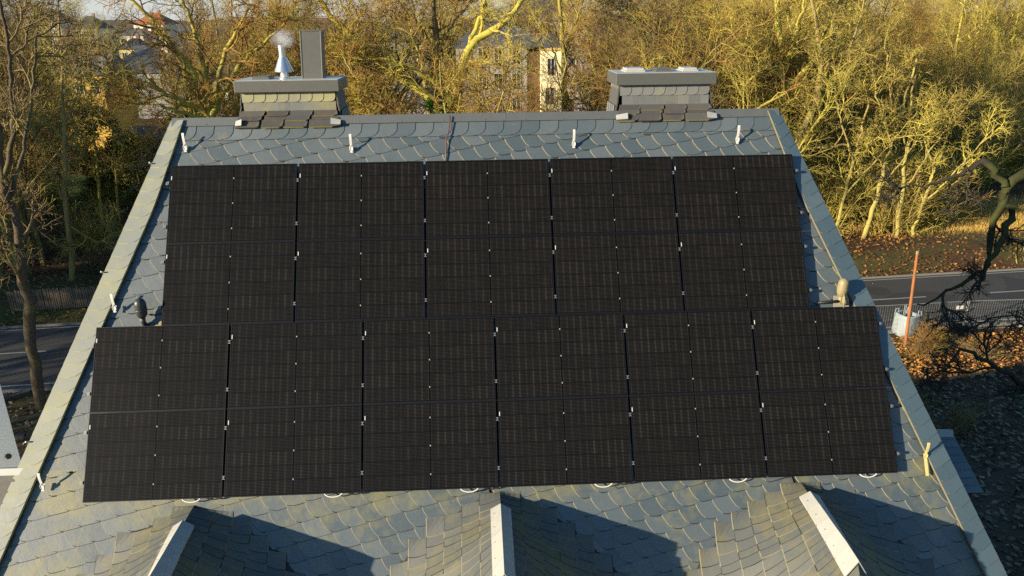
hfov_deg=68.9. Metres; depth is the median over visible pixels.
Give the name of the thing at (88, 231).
bare shrub
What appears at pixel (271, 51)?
bare tree
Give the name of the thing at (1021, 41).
bare tree
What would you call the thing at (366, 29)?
bare tree
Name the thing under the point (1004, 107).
bare tree
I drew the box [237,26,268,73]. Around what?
bare tree
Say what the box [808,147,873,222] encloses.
bare shrub
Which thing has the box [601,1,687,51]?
bare tree
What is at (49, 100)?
bare tree
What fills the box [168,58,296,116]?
bare tree
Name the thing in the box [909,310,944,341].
bare shrub
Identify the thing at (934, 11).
bare tree
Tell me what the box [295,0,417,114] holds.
bare tree
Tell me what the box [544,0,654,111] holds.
bare tree
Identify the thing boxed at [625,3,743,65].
bare tree
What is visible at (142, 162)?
garden shed
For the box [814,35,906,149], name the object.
bare tree
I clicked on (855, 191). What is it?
bare shrub
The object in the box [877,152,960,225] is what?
bare shrub
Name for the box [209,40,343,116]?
bare tree
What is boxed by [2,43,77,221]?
bare tree
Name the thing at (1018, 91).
bare tree
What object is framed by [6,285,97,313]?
picket fence
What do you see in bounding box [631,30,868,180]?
bare tree
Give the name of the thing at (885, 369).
mounting rail
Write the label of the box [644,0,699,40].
bare tree
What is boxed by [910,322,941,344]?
bare shrub
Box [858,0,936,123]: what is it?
bare tree
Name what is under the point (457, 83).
bare tree
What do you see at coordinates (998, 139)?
bare shrub
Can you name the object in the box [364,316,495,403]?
solar panel
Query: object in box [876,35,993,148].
bare tree
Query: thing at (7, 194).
bare tree
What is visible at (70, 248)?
bare tree
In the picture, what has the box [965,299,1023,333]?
fence panel
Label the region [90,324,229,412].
solar panel
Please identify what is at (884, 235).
fallen leaves
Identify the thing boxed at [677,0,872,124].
bare tree
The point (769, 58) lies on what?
bare tree
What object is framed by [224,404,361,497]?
solar panel
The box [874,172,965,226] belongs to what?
bare shrub
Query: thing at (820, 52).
bare tree
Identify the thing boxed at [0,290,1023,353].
road marking
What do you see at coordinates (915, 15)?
bare tree
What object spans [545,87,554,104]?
window
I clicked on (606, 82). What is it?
bare tree
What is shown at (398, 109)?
bare tree
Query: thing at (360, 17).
bare tree
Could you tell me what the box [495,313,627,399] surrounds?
solar panel
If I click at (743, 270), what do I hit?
solar panel
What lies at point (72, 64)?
bare tree
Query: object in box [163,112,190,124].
evergreen tree
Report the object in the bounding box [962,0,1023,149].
bare tree
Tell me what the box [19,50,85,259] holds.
bare tree
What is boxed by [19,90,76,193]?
bare tree
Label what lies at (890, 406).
mounting rail
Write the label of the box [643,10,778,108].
bare tree
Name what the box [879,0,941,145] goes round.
bare tree
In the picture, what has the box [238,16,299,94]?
bare tree
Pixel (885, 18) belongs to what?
bare tree
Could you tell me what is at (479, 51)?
window
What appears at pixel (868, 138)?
bare tree
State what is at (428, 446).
solar panel
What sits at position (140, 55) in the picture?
house
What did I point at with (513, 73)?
window
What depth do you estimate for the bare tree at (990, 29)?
122.49 m
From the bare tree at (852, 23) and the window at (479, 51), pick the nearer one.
the bare tree at (852, 23)
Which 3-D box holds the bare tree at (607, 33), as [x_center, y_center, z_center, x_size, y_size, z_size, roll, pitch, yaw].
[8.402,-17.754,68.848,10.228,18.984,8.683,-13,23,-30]
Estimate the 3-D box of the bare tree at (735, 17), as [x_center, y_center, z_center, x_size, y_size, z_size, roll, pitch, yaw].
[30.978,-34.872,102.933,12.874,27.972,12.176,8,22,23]
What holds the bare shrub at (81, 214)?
on the ground at (1003, 527)
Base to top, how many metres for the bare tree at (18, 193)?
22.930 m
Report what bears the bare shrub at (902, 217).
on the ground at (1003, 527)
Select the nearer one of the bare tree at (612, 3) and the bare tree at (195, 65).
the bare tree at (612, 3)
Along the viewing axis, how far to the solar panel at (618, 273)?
10.47 m
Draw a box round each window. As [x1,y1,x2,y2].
[478,47,486,63]
[494,47,502,62]
[494,73,502,89]
[512,73,520,89]
[512,97,520,111]
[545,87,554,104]
[547,58,554,75]
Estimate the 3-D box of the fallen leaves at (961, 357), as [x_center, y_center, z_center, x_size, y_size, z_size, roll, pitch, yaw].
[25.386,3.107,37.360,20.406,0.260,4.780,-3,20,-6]
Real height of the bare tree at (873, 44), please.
17.131 m
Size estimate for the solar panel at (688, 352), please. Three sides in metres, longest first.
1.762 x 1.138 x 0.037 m
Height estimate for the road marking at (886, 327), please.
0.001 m
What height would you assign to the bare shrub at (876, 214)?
7.140 m
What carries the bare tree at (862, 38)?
on the ground at (1003, 527)
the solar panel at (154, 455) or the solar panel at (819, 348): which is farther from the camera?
the solar panel at (819, 348)
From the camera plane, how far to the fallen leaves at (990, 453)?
29.25 m
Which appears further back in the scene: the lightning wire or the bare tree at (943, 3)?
the bare tree at (943, 3)
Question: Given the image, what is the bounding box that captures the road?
[0,270,1023,389]
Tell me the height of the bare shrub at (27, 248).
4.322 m
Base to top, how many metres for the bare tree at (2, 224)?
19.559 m
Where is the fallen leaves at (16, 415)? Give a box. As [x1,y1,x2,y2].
[3,392,47,453]
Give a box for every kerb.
[0,268,1023,328]
[2,321,1023,392]
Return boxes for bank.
[0,226,1023,326]
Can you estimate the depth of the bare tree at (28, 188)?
46.96 m
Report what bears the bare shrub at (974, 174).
on the ground at (1003, 527)
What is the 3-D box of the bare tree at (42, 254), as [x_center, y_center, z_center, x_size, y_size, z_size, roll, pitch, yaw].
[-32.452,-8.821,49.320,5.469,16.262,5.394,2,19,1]
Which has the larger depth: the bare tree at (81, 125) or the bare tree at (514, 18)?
the bare tree at (514, 18)
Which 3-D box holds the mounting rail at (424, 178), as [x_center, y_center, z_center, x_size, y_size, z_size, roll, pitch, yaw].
[-0.349,-1.591,10.723,9.090,0.044,0.090,-1,-12,-2]
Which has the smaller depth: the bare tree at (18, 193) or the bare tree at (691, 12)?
the bare tree at (18, 193)
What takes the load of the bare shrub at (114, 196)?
on the ground at (1003, 527)
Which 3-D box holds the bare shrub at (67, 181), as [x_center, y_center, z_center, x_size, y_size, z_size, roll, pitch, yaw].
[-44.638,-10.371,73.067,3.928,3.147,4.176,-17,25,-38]
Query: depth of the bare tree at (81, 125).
60.26 m
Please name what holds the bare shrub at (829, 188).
on the ground at (1003, 527)
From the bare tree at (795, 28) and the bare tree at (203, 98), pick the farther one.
the bare tree at (795, 28)
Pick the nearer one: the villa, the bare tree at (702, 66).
the bare tree at (702, 66)
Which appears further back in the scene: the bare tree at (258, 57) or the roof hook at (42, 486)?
the bare tree at (258, 57)
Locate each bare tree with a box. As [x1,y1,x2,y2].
[0,0,88,409]
[0,0,92,258]
[0,0,92,274]
[0,0,97,253]
[0,0,140,280]
[0,19,46,238]
[0,25,92,239]
[0,37,69,265]
[0,37,105,146]
[0,49,45,267]
[0,63,41,265]
[0,65,68,265]
[0,128,39,203]
[0,159,17,278]
[1,2,78,213]
[1,14,32,231]
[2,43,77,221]
[4,44,122,217]
[8,1,88,232]
[12,11,69,95]
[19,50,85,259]
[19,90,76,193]
[25,0,95,54]
[29,0,108,173]
[38,0,329,148]
[52,0,107,53]
[54,29,133,245]
[67,3,99,43]
[78,38,155,227]
[80,12,125,54]
[126,34,237,164]
[138,26,216,124]
[159,42,275,117]
[160,0,275,62]
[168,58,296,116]
[180,0,231,69]
[180,14,359,115]
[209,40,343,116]
[212,0,445,115]
[214,19,264,74]
[217,73,276,116]
[233,33,333,74]
[235,0,297,56]
[237,0,296,58]
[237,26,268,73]
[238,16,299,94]
[246,0,321,58]
[251,0,303,62]
[254,0,303,76]
[257,36,350,107]
[263,0,475,113]
[267,0,344,62]
[281,0,326,66]
[281,0,550,113]
[291,58,422,114]
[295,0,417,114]
[325,30,413,114]
[326,30,423,114]
[326,59,389,114]
[339,2,393,113]
[342,0,606,114]
[344,0,379,72]
[355,0,394,35]
[361,0,476,113]
[363,0,496,113]
[379,7,408,113]
[401,0,493,84]
[402,63,508,113]
[404,0,466,103]
[406,49,582,113]
[414,0,451,47]
[416,0,506,92]
[428,0,500,57]
[431,1,475,50]
[436,60,489,113]
[464,0,558,38]
[468,0,549,47]
[519,0,614,110]
[522,40,699,111]
[526,0,583,111]
[527,13,691,111]
[535,0,583,65]
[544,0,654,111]
[550,0,638,110]
[558,23,684,111]
[567,1,635,110]
[568,0,677,110]
[570,0,624,69]
[574,0,731,74]
[584,0,823,123]
[590,0,731,110]
[592,42,645,110]
[597,20,739,108]
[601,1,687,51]
[605,0,671,77]
[607,0,809,107]
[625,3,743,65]
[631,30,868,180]
[643,0,758,40]
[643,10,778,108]
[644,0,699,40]
[661,30,769,108]
[662,0,748,49]
[664,17,825,133]
[667,38,745,108]
[674,0,822,70]
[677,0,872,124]
[687,13,828,163]
[689,0,924,180]
[692,0,772,51]
[696,0,810,135]
[715,0,821,93]
[740,6,900,176]
[757,0,833,123]
[758,0,903,165]
[759,41,880,173]
[769,0,838,95]
[772,0,909,162]
[792,0,884,179]
[801,39,943,226]
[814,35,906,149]
[824,0,886,147]
[829,0,1011,173]
[835,0,942,123]
[836,29,978,174]
[842,0,925,101]
[842,33,984,238]
[854,2,994,237]
[855,26,946,149]
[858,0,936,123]
[862,0,917,166]
[868,0,913,48]
[869,42,1015,235]
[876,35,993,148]
[878,0,943,44]
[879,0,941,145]
[891,19,993,139]
[894,24,934,149]
[897,36,1020,149]
[908,0,970,64]
[908,13,1021,137]
[910,0,990,66]
[911,37,1009,150]
[912,24,1023,188]
[914,0,1023,152]
[918,0,959,34]
[920,0,1022,154]
[927,33,1023,171]
[928,1,970,51]
[934,0,1023,109]
[958,0,1023,118]
[959,0,1010,51]
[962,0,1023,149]
[969,0,1023,98]
[989,0,1023,88]
[994,50,1023,140]
[1001,13,1023,100]
[1005,0,1023,120]
[1010,68,1023,157]
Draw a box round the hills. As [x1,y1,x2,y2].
[26,12,1021,30]
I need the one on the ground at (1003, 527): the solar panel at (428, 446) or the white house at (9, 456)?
the white house at (9, 456)
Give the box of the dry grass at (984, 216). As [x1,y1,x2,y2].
[832,192,1023,268]
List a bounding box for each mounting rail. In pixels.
[80,452,899,484]
[84,404,893,433]
[87,367,888,395]
[91,322,881,347]
[158,288,812,309]
[161,245,807,263]
[163,211,803,228]
[166,169,798,185]
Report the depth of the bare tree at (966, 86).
81.00 m
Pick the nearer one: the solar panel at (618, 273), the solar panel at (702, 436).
the solar panel at (702, 436)
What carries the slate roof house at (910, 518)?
on the ground at (1003, 527)
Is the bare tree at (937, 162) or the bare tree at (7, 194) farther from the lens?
the bare tree at (937, 162)
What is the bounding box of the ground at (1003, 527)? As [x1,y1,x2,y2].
[1,21,1023,575]
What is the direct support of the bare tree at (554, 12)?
on the ground at (1003, 527)
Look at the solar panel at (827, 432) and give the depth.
10.12 m
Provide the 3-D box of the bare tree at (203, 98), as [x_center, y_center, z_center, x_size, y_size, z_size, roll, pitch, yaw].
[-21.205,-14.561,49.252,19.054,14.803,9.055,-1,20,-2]
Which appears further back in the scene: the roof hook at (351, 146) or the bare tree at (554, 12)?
the bare tree at (554, 12)
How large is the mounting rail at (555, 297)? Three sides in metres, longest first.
9.090 x 0.090 x 0.044 m
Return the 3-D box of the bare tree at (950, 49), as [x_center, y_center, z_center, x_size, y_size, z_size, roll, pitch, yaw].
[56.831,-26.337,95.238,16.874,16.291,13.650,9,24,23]
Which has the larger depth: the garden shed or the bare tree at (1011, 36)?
the bare tree at (1011, 36)
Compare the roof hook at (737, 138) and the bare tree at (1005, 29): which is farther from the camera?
the bare tree at (1005, 29)
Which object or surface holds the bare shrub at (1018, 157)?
on the ground at (1003, 527)
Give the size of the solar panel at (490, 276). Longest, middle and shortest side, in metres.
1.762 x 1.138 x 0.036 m
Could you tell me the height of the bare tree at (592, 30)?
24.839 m
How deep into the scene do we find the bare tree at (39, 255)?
50.40 m
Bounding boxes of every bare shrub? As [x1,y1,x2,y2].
[0,192,57,252]
[0,217,38,267]
[40,170,72,192]
[43,184,78,214]
[44,188,111,248]
[55,238,108,273]
[64,201,118,254]
[71,171,122,216]
[73,210,122,249]
[76,246,110,275]
[80,237,115,276]
[81,162,101,178]
[90,172,126,204]
[805,150,857,206]
[806,134,903,221]
[807,160,854,210]
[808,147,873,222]
[809,150,902,236]
[814,173,846,216]
[822,146,941,237]
[830,165,875,214]
[837,143,880,174]
[838,150,962,235]
[841,128,883,168]
[851,142,953,192]
[852,179,878,215]
[855,149,955,223]
[861,133,948,180]
[861,186,944,235]
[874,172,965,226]
[875,139,978,232]
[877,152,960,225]
[892,145,961,196]
[893,160,994,228]
[896,329,949,360]
[899,327,936,358]
[909,135,1004,214]
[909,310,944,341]
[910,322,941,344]
[910,374,944,403]
[916,321,951,345]
[920,142,970,193]
[925,398,987,441]
[938,129,1023,187]
[956,333,1009,366]
[966,114,1023,162]
[991,131,1023,175]
[1000,124,1023,175]
[1004,144,1023,174]
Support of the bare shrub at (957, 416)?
on the ground at (1003, 527)
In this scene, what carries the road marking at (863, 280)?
on the road
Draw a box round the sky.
[0,0,1023,24]
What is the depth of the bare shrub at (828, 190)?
57.14 m
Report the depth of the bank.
50.02 m
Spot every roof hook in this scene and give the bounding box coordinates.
[37,473,44,490]
[110,294,116,311]
[181,133,186,151]
[349,134,352,152]
[572,129,575,147]
[736,125,739,143]
[923,443,929,475]
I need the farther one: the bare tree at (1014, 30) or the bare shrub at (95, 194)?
the bare tree at (1014, 30)
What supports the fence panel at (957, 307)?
on the ground at (1003, 527)
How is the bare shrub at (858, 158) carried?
on the ground at (1003, 527)
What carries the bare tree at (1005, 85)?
on the ground at (1003, 527)
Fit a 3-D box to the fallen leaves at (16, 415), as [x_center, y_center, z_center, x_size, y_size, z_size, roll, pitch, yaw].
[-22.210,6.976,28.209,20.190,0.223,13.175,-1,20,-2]
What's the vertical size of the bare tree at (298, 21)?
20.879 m
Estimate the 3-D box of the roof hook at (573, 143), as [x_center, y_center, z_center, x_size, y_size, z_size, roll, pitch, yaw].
[0.903,-2.182,10.905,0.054,0.270,0.058,-1,20,-2]
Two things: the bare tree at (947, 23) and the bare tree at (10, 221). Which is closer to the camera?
the bare tree at (10, 221)
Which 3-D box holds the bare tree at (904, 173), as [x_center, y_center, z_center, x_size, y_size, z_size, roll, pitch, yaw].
[28.570,-10.975,52.865,9.010,17.383,4.884,6,21,18]
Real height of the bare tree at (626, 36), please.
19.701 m
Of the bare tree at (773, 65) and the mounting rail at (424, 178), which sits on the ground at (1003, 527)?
the bare tree at (773, 65)
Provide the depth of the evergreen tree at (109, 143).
66.47 m
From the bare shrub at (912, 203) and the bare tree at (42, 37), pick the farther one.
the bare tree at (42, 37)
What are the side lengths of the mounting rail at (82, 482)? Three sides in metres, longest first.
10.882 x 0.090 x 0.044 m
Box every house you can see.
[0,30,1006,575]
[0,386,20,467]
[32,10,78,52]
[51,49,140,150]
[70,13,117,54]
[116,29,159,46]
[119,35,146,57]
[124,40,196,118]
[131,10,180,54]
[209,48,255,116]
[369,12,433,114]
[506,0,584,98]
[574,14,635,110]
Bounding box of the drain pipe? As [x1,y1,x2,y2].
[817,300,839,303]
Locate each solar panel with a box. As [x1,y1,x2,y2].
[82,409,225,502]
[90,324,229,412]
[161,241,295,325]
[166,164,297,243]
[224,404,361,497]
[228,320,361,408]
[295,238,424,321]
[297,161,423,240]
[363,400,497,491]
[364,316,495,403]
[425,159,550,237]
[426,235,554,317]
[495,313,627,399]
[498,396,632,486]
[550,156,676,234]
[553,232,682,314]
[624,309,757,395]
[630,392,766,481]
[672,154,800,231]
[679,229,809,310]
[751,306,885,391]
[759,388,897,476]
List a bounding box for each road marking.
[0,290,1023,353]
[1,271,1023,330]
[1,318,1020,386]
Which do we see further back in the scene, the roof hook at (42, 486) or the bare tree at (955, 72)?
the bare tree at (955, 72)
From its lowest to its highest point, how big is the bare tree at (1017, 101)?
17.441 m
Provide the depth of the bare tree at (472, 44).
49.67 m
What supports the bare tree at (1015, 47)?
on the ground at (1003, 527)
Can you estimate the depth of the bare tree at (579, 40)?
81.09 m
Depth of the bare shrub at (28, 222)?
55.32 m
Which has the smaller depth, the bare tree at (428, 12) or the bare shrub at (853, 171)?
the bare shrub at (853, 171)
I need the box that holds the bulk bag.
[891,306,921,336]
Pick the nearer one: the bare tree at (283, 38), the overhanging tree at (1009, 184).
the overhanging tree at (1009, 184)
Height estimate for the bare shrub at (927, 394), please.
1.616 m
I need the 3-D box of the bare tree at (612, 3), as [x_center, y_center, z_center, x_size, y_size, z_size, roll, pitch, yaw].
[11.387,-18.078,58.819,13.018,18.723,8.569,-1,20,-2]
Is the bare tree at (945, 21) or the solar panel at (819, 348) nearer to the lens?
the solar panel at (819, 348)
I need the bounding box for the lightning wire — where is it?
[445,116,449,160]
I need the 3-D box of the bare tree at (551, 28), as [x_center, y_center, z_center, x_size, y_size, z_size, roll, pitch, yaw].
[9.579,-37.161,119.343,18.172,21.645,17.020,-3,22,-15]
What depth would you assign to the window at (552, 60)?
83.47 m
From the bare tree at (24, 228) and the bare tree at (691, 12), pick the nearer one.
the bare tree at (24, 228)
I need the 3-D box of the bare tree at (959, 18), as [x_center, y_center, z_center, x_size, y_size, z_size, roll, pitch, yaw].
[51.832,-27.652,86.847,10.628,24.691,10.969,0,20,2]
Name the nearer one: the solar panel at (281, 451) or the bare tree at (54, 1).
the solar panel at (281, 451)
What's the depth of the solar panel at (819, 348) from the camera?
10.35 m
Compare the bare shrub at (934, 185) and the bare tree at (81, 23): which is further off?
the bare tree at (81, 23)
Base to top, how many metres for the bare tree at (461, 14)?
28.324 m
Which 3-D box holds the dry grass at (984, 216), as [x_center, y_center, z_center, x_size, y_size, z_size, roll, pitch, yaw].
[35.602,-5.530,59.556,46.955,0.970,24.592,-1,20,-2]
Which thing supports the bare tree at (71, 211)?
on the ground at (1003, 527)
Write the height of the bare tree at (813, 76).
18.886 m
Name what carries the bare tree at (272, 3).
on the ground at (1003, 527)
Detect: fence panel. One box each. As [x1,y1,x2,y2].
[878,304,905,333]
[904,301,967,330]
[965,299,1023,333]
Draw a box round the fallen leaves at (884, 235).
[0,223,1023,326]
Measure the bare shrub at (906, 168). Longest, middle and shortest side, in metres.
9.644 x 7.642 x 7.299 m
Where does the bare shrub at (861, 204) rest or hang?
on the ground at (1003, 527)
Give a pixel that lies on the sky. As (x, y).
(94, 7)
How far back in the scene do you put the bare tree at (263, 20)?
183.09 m
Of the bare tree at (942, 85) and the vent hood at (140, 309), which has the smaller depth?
the vent hood at (140, 309)
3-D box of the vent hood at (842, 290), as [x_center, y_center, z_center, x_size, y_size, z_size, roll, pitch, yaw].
[4.657,0.092,10.519,0.218,0.470,0.201,5,20,15]
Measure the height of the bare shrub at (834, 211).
6.882 m
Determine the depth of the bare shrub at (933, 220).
56.93 m
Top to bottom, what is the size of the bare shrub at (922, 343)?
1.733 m
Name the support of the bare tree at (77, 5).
on the ground at (1003, 527)
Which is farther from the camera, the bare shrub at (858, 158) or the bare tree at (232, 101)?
the bare shrub at (858, 158)
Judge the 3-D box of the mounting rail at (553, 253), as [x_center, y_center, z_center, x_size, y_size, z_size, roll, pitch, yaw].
[-0.310,-0.474,10.492,9.090,0.044,0.090,-1,-12,-2]
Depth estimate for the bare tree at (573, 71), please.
60.86 m
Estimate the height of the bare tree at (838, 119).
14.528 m
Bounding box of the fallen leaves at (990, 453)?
[911,369,1023,574]
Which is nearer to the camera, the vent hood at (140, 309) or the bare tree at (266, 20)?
the vent hood at (140, 309)
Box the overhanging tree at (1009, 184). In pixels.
[868,134,1023,450]
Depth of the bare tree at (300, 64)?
55.46 m
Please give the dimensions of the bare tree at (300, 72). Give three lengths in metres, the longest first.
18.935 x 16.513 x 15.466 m
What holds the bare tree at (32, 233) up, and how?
on the ground at (1003, 527)
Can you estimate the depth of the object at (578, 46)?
119.77 m
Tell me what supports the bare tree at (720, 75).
on the ground at (1003, 527)
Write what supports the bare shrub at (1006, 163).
on the ground at (1003, 527)
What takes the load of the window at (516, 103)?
in the villa
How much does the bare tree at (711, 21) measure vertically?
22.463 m
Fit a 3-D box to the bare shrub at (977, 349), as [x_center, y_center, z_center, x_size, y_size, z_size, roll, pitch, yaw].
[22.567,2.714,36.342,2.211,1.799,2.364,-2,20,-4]
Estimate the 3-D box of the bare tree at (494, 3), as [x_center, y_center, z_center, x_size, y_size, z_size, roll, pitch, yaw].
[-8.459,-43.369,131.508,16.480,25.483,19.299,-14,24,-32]
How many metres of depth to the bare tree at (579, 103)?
48.92 m
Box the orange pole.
[903,251,918,346]
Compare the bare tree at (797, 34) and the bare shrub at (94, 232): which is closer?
the bare shrub at (94, 232)
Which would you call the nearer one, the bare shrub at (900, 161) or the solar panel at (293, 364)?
the solar panel at (293, 364)
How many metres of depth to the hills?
2030.52 m
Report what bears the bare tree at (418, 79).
on the ground at (1003, 527)
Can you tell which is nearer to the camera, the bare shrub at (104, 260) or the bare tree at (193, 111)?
the bare shrub at (104, 260)
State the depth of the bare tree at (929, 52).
79.24 m
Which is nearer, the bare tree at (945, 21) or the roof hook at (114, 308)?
the roof hook at (114, 308)
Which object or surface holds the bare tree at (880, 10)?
on the ground at (1003, 527)
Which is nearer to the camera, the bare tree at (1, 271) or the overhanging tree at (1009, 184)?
the overhanging tree at (1009, 184)
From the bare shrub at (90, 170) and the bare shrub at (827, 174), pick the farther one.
the bare shrub at (90, 170)
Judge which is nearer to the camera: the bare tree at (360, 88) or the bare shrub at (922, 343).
the bare shrub at (922, 343)
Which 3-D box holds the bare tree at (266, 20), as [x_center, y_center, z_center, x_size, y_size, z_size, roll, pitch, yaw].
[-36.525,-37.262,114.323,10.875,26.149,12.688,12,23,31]
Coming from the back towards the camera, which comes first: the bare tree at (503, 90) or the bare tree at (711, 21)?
the bare tree at (711, 21)
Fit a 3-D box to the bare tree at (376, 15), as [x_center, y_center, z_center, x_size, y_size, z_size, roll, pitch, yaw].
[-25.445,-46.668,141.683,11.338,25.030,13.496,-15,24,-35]
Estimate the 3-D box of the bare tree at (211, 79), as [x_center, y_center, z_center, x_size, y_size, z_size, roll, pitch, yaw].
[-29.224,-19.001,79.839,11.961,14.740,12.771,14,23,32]
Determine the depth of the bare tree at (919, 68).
71.89 m
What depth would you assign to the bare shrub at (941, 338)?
37.87 m
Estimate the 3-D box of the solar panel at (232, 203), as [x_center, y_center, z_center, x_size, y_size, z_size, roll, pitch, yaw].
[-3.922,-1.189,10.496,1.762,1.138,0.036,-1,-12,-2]
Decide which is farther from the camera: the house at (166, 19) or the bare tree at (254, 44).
the house at (166, 19)
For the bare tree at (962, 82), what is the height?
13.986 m
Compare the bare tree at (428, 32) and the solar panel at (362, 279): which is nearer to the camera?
the solar panel at (362, 279)
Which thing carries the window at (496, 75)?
in the villa
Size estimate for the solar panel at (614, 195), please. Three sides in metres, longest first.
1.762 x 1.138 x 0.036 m
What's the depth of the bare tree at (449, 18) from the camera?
104.17 m
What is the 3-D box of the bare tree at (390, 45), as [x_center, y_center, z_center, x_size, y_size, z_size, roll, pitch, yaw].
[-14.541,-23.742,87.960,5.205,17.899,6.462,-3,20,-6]
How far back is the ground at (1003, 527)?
32.75 m
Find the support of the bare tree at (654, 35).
on the ground at (1003, 527)
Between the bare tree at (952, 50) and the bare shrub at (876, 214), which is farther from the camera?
the bare tree at (952, 50)
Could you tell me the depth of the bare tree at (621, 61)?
51.53 m
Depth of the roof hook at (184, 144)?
10.68 m
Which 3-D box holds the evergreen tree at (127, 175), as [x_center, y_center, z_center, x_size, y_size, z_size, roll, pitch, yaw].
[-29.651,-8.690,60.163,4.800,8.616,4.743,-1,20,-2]
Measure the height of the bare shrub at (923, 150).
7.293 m
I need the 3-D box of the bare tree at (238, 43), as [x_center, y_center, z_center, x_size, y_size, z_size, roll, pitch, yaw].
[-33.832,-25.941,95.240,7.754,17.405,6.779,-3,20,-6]
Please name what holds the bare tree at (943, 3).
on the ground at (1003, 527)
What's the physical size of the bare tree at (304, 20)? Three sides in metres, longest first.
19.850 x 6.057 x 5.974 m
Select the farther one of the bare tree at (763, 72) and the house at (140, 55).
the house at (140, 55)
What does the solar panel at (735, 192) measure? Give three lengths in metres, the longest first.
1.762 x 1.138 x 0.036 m
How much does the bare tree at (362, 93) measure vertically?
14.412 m
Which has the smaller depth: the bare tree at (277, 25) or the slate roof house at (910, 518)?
the slate roof house at (910, 518)
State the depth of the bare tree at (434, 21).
54.32 m
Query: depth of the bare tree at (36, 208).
52.02 m
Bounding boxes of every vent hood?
[134,298,148,325]
[833,278,848,307]
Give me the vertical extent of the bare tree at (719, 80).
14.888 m
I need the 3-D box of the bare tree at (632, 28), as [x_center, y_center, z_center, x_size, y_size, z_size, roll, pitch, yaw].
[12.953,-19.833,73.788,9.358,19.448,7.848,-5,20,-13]
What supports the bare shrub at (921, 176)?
on the ground at (1003, 527)
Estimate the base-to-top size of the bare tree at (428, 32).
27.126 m
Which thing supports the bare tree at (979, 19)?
on the ground at (1003, 527)
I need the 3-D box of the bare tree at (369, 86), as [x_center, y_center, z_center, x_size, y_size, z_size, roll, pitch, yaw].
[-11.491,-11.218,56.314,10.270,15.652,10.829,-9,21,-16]
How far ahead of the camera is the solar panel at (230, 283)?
10.25 m
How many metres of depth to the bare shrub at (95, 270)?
49.22 m
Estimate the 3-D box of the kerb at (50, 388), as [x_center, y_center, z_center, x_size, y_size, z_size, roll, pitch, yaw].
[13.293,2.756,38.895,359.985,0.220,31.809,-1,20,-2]
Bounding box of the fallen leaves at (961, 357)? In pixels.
[891,330,1023,378]
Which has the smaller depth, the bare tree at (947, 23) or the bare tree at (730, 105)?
the bare tree at (730, 105)
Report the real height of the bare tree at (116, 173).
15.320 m
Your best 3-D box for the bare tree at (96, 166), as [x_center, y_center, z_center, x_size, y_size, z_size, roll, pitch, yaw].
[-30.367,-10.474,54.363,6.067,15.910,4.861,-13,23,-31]
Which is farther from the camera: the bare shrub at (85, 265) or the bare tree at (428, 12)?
the bare tree at (428, 12)
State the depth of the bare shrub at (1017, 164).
76.70 m
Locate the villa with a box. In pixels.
[453,16,561,112]
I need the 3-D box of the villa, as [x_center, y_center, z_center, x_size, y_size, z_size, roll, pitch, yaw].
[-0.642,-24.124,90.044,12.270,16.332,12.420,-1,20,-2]
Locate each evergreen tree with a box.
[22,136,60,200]
[68,102,127,207]
[108,128,160,218]
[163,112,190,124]
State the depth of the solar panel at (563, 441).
9.97 m
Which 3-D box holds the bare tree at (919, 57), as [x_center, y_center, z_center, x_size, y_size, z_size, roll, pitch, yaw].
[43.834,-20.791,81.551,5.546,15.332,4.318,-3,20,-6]
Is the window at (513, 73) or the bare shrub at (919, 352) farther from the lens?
the window at (513, 73)
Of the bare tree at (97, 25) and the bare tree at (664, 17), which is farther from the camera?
the bare tree at (97, 25)
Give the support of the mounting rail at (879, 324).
attached to the slate roof house at (910, 518)
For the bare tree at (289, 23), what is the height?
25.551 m
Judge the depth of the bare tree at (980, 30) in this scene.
114.82 m
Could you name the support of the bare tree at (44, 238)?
on the ground at (1003, 527)
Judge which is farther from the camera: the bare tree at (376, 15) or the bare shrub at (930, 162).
the bare tree at (376, 15)
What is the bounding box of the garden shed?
[116,125,166,197]
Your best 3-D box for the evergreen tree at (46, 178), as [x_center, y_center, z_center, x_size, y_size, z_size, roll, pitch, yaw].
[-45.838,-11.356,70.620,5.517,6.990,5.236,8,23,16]
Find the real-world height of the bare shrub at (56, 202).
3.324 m
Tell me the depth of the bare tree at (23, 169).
48.00 m
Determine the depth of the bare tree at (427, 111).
57.78 m
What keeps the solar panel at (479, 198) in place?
attached to the mounting rail at (424, 178)
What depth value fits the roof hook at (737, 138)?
11.00 m
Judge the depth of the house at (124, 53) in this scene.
164.37 m
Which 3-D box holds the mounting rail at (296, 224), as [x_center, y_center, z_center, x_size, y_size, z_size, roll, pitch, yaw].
[-0.327,-0.968,10.594,9.090,0.044,0.090,-1,-12,-2]
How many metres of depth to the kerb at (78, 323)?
48.09 m
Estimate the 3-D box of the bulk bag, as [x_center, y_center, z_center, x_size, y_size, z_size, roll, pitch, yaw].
[20.768,1.793,39.298,1.092,1.458,1.091,-8,21,-18]
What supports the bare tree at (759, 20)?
on the ground at (1003, 527)
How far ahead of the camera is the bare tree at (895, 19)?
103.19 m
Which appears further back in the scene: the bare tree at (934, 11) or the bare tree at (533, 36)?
the bare tree at (934, 11)
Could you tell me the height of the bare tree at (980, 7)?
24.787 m
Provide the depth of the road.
42.89 m
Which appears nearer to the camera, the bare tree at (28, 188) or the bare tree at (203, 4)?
the bare tree at (28, 188)

